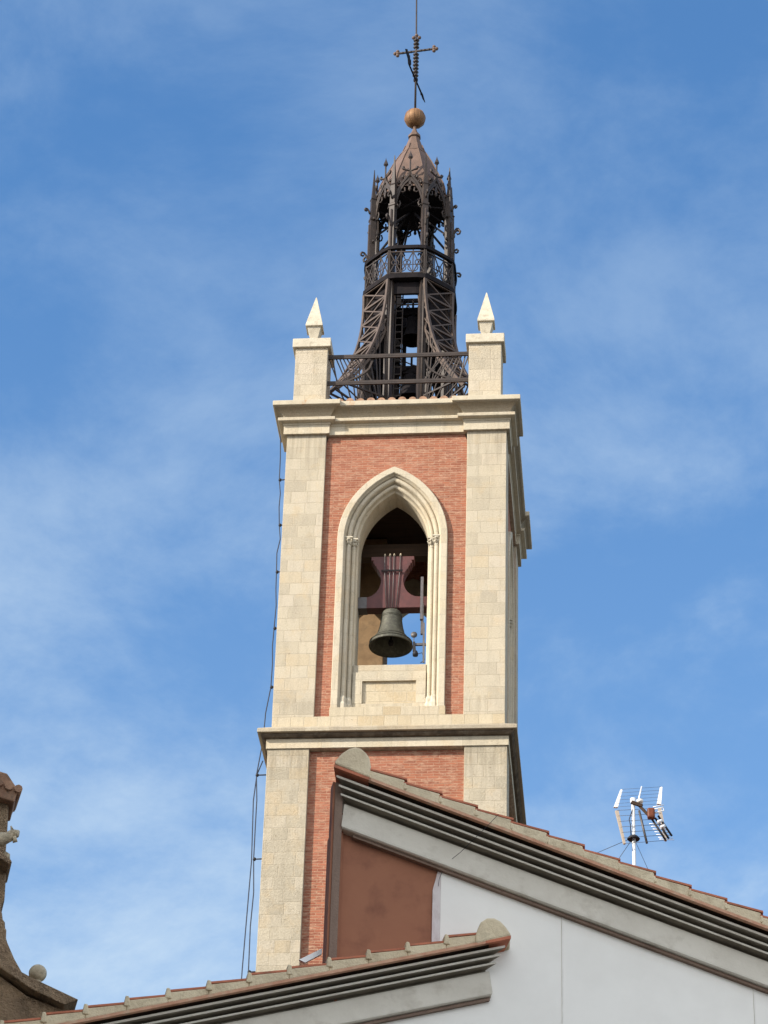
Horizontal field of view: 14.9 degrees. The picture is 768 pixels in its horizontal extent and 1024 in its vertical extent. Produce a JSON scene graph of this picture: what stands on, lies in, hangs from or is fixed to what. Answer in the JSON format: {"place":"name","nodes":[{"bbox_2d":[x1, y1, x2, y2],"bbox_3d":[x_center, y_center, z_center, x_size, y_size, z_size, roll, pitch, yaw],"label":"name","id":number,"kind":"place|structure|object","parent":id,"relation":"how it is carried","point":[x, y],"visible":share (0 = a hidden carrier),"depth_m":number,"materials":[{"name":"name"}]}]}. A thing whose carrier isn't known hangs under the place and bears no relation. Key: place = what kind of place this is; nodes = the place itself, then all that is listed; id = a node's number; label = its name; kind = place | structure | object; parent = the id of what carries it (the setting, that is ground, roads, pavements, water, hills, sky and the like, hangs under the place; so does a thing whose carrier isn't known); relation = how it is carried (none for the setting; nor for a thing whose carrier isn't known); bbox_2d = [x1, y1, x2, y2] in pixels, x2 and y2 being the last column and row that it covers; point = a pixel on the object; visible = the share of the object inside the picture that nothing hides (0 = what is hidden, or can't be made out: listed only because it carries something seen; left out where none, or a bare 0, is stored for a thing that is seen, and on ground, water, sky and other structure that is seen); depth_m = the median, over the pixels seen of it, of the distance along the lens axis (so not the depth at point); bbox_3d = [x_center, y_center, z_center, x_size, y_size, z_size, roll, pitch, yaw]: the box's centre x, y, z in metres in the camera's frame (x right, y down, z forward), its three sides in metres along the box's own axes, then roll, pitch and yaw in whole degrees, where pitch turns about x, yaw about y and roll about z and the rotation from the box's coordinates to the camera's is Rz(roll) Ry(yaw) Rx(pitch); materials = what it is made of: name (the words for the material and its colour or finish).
{"place":"outdoors","nodes":[
{"label":"outdoors","id":0,"kind":"place"},
{"bbox_2d":[0,772,77,1020],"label":"old church","id":1,"kind":"structure","parent":0,"point":[25,996],"depth_m":33.80,"materials":[{"name":"brown stone"}]},
{"bbox_2d":[0,747,767,1023],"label":"white house","id":2,"kind":"structure","parent":0,"point":[440,908],"depth_m":28.03,"materials":[{"name":"paint"}]},
{"bbox_2d":[597,786,673,868],"bbox_3d":[2.358,4.019,31.600,1.560,2.402,0.478,-1,-33,5],"label":"tv antenna","id":3,"kind":"object","parent":2,"relation":"on","point":[634,838],"visible":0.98,"depth_m":31.81,"materials":[{"name":"metal"}]},
{"bbox_2d":[0,0,767,1009],"label":"sky","id":4,"kind":"structure","parent":0,"point":[182,182],"materials":[{"name":"blue"}]},
{"label":"ground","id":5,"kind":"structure","parent":0,"visible":0},
{"bbox_2d":[256,293,531,971],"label":"bell tower","id":6,"kind":"structure","parent":5,"relation":"on","point":[433,486],"depth_m":77.38,"materials":[{"name":"stone"}]},
{"bbox_2d":[241,434,284,978],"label":"lightning cable","id":7,"kind":"object","parent":6,"relation":"attached to","point":[271,686],"visible":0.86,"depth_m":75.39,"materials":[{"name":"black metal"}]},
{"bbox_2d":[358,553,426,662],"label":"hanging bell","id":8,"kind":"object","parent":6,"relation":"hanging from","point":[391,600],"visible":1,"depth_m":77.79,"materials":[{"name":"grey metal"}]},
{"bbox_2d":[330,0,468,400],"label":"iron lantern","id":9,"kind":"object","parent":6,"relation":"on","point":[409,196],"visible":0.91,"depth_m":86.14,"materials":[{"name":"brown metal"}]},
{"bbox_2d":[397,298,417,347],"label":"clock bell","id":10,"kind":"object","parent":9,"relation":"hanging from","point":[409,338],"visible":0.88,"depth_m":85.81,"materials":[{"name":"metal"}]},
{"bbox_2d":[395,358,425,399],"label":"clock bell","id":11,"kind":"object","parent":9,"relation":"hanging from","point":[410,373],"visible":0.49,"depth_m":84.64,"materials":[{"name":"metal"}]},
{"bbox_2d":[411,632,425,662],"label":"floodlight","id":12,"kind":"object","parent":6,"relation":"attached to","point":[413,636],"visible":1,"depth_m":76.89,"materials":[{"name":"grey metal"}]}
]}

